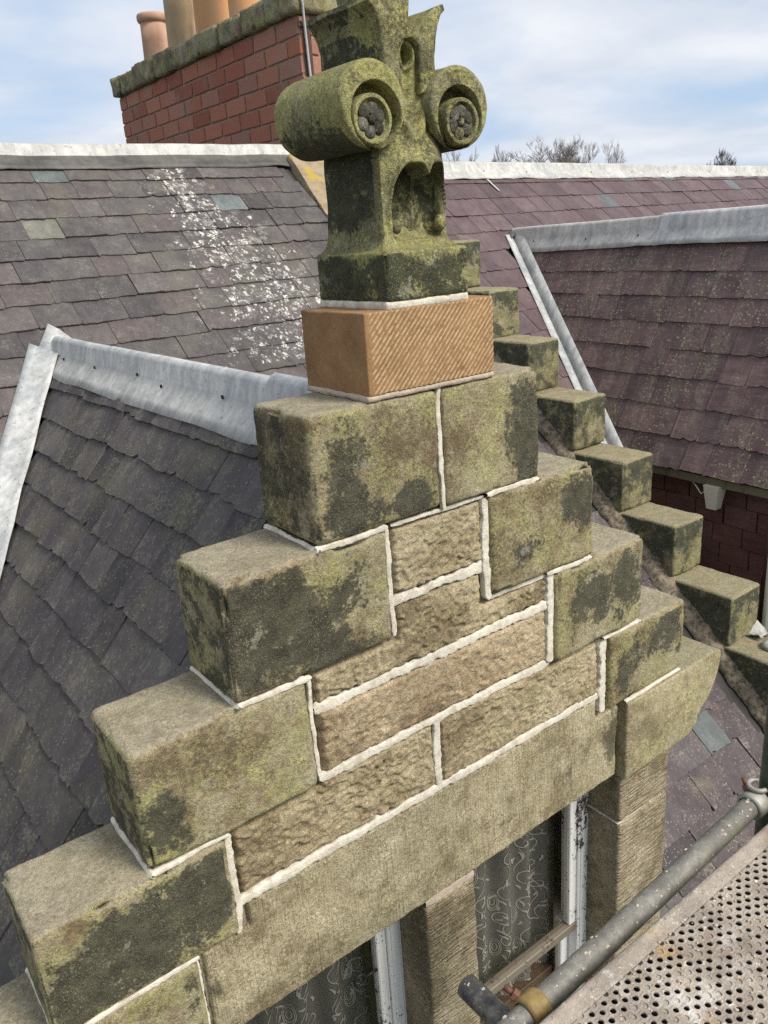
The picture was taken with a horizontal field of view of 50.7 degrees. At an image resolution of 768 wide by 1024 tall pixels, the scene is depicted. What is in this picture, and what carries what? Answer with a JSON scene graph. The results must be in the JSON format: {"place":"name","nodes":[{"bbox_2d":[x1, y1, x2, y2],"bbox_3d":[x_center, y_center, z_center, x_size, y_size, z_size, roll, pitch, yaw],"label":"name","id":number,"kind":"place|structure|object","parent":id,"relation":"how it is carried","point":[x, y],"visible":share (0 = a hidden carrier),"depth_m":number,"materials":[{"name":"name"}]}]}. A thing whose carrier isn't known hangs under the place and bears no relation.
{"place":"outdoors","nodes":[
{"label":"outdoors","id":0,"kind":"place"},
{"bbox_2d":[0,0,767,165],"label":"sky","id":1,"kind":"structure","parent":0,"point":[672,82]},
{"bbox_2d":[457,974,510,1023],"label":"scaffold tube","id":2,"kind":"object","parent":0,"point":[481,1000],"visible":1,"depth_m":1.58,"materials":[{"name":"grey metal"}]},
{"bbox_2d":[497,798,758,1023],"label":"scaffold tube","id":3,"kind":"object","parent":2,"relation":"on","point":[575,971],"visible":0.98,"depth_m":1.69,"materials":[{"name":"metal"}]},
{"bbox_2d":[503,984,552,1023],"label":"scaffold coupler","id":4,"kind":"object","parent":3,"relation":"attached to","point":[535,1002],"visible":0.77,"depth_m":1.50,"materials":[{"name":"metal"}]},
{"bbox_2d":[539,824,767,1023],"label":"scaffold deck","id":5,"kind":"structure","parent":3,"relation":"on","point":[708,964],"depth_m":1.53,"materials":[{"name":"metal"}]},
{"bbox_2d":[737,777,767,819],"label":"scaffold coupler","id":6,"kind":"object","parent":3,"relation":"attached to","point":[758,797],"visible":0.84,"depth_m":1.98,"materials":[{"name":"silver metal"}]},
{"bbox_2d":[443,161,767,389],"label":"slate roof","id":7,"kind":"structure","parent":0,"point":[490,205],"depth_m":9.92,"materials":[{"name":"stone"}]},
{"bbox_2d":[746,620,767,638],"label":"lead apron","id":8,"kind":"object","parent":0,"point":[758,628],"visible":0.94,"depth_m":5.70,"materials":[{"name":"white metal"}]},
{"bbox_2d":[754,701,767,859],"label":"scaffold tube","id":9,"kind":"object","parent":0,"point":[761,823],"visible":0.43,"depth_m":2.01,"materials":[{"name":"grey metal"}]},
{"bbox_2d":[761,639,767,651],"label":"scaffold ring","id":10,"kind":"object","parent":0,"point":[764,644],"visible":1,"depth_m":5.51,"materials":[{"name":"silver metal"}]},
{"label":"ground","id":11,"kind":"structure","parent":0,"visible":0},
{"bbox_2d":[442,146,478,161],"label":"bare tree","id":12,"kind":"object","parent":11,"relation":"on","point":[458,158],"visible":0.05,"depth_m":78.00,"materials":[{"name":"grey plant"}]},
{"bbox_2d":[491,146,513,161],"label":"bare tree","id":13,"kind":"object","parent":11,"relation":"on","point":[498,158],"visible":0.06,"depth_m":77.05,"materials":[{"name":"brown plant"}]},
{"bbox_2d":[506,135,580,162],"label":"bare tree","id":14,"kind":"object","parent":11,"relation":"on","point":[547,153],"visible":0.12,"depth_m":77.27,"materials":[{"name":"grey plant"}]},
{"bbox_2d":[546,134,599,162],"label":"bare tree","id":15,"kind":"object","parent":11,"relation":"on","point":[570,152],"visible":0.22,"depth_m":75.98,"materials":[{"name":"grey plant"}]},
{"bbox_2d":[444,208,767,730],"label":"stepped gable","id":16,"kind":"structure","parent":11,"relation":"on","point":[720,611],"depth_m":5.97,"materials":[{"name":"stone"}]},
{"bbox_2d":[603,137,625,163],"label":"bare tree","id":17,"kind":"object","parent":11,"relation":"on","point":[614,153],"visible":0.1,"depth_m":74.24,"materials":[{"name":"grey plant"}]},
{"bbox_2d":[649,473,767,619],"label":"tile hung wall","id":18,"kind":"structure","parent":11,"relation":"on","point":[733,537],"depth_m":6.44,"materials":[{"name":"red tile"}]},
{"bbox_2d":[505,204,767,498],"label":"slate roof","id":19,"kind":"structure","parent":18,"relation":"on","point":[657,327],"depth_m":6.84,"materials":[{"name":"stone"}]},
{"bbox_2d":[692,482,725,509],"bbox_3d":[2.517,-0.138,6.360,0.120,0.190,0.293,-17,23,-34],"label":"eaves box","id":20,"kind":"object","parent":19,"relation":"attached to","point":[713,495],"visible":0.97,"depth_m":6.27,"materials":[{"name":"beige paint"}]},
{"bbox_2d":[758,523,767,635],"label":"downpipe","id":21,"kind":"object","parent":19,"relation":"attached to","point":[763,615],"visible":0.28,"depth_m":6.05,"materials":[{"name":"beige paint"}]},
{"bbox_2d":[706,149,738,165],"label":"bare tree","id":22,"kind":"object","parent":11,"relation":"on","point":[723,162],"visible":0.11,"depth_m":72.18,"materials":[{"name":"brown plant"}]},
{"bbox_3d":[-0.207,4.687,3.785,8.600,3.880,0.340,-17,23,-34],"label":"house wall","id":23,"kind":"object","parent":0,"visible":0},
{"bbox_2d":[0,292,720,1023],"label":"stepped gable","id":24,"kind":"structure","parent":23,"relation":"on","point":[440,648],"depth_m":2.40,"materials":[{"name":"stone"}]},
{"bbox_2d":[353,920,406,1023],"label":"sash window","id":25,"kind":"structure","parent":24,"relation":"attached to","point":[387,970],"depth_m":3.09,"materials":[{"name":"white paint"}]},
{"bbox_2d":[245,939,377,1023],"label":"net curtain","id":26,"kind":"object","parent":25,"relation":"hanging from","point":[331,994],"visible":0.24,"depth_m":3.10,"materials":[{"name":"grey fabric"}]},
{"bbox_2d":[274,0,486,301],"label":"carved finial","id":27,"kind":"object","parent":24,"relation":"on","point":[379,114],"visible":1,"depth_m":2.12,"materials":[{"name":"stone"}]},
{"bbox_2d":[480,792,588,1023],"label":"sash window","id":28,"kind":"structure","parent":24,"relation":"attached to","point":[563,940],"depth_m":3.77,"materials":[{"name":"white paint"}]},
{"bbox_2d":[473,818,549,995],"bbox_3d":[0.447,1.833,3.624,0.908,1.749,0.070,-17,23,-34],"label":"net curtain","id":29,"kind":"object","parent":28,"relation":"hanging from","point":[511,887],"visible":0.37,"depth_m":3.74,"materials":[{"name":"grey fabric"}]},
{"bbox_2d":[0,142,763,945],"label":"slate roof","id":30,"kind":"structure","parent":23,"relation":"on","point":[202,252],"depth_m":5.87,"materials":[{"name":"grey stone"}]},
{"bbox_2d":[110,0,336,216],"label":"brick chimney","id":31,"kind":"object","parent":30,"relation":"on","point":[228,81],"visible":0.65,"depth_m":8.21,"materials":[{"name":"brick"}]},
{"bbox_2d":[136,11,167,59],"bbox_3d":[-2.802,-5.758,9.941,0.373,0.600,0.373,-17,23,-34],"label":"chimney pot","id":32,"kind":"object","parent":31,"relation":"on","point":[153,32],"visible":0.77,"depth_m":9.79,"materials":[{"name":"ceramic"}]},
{"bbox_2d":[163,0,195,46],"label":"chimney pot","id":33,"kind":"object","parent":31,"relation":"on","point":[180,21],"visible":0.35,"depth_m":9.17,"materials":[{"name":"ceramic"}]},
{"bbox_2d":[193,0,228,32],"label":"chimney pot","id":34,"kind":"object","parent":31,"relation":"on","point":[208,13],"visible":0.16,"depth_m":8.59,"materials":[{"name":"orange ceramic"}]},
{"bbox_2d":[228,0,259,17],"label":"chimney pot","id":35,"kind":"object","parent":31,"relation":"on","point":[235,7],"depth_m":8.02,"materials":[{"name":"orange ceramic"}]},
{"bbox_2d":[0,324,561,978],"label":"slate roof","id":36,"kind":"structure","parent":30,"relation":"attached to","point":[130,482],"depth_m":3.31,"materials":[{"name":"stone"}]},
{"bbox_2d":[0,850,560,986],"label":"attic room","id":37,"kind":"object","parent":36,"relation":"attached to","point":[6,976],"depth_m":4.66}
]}

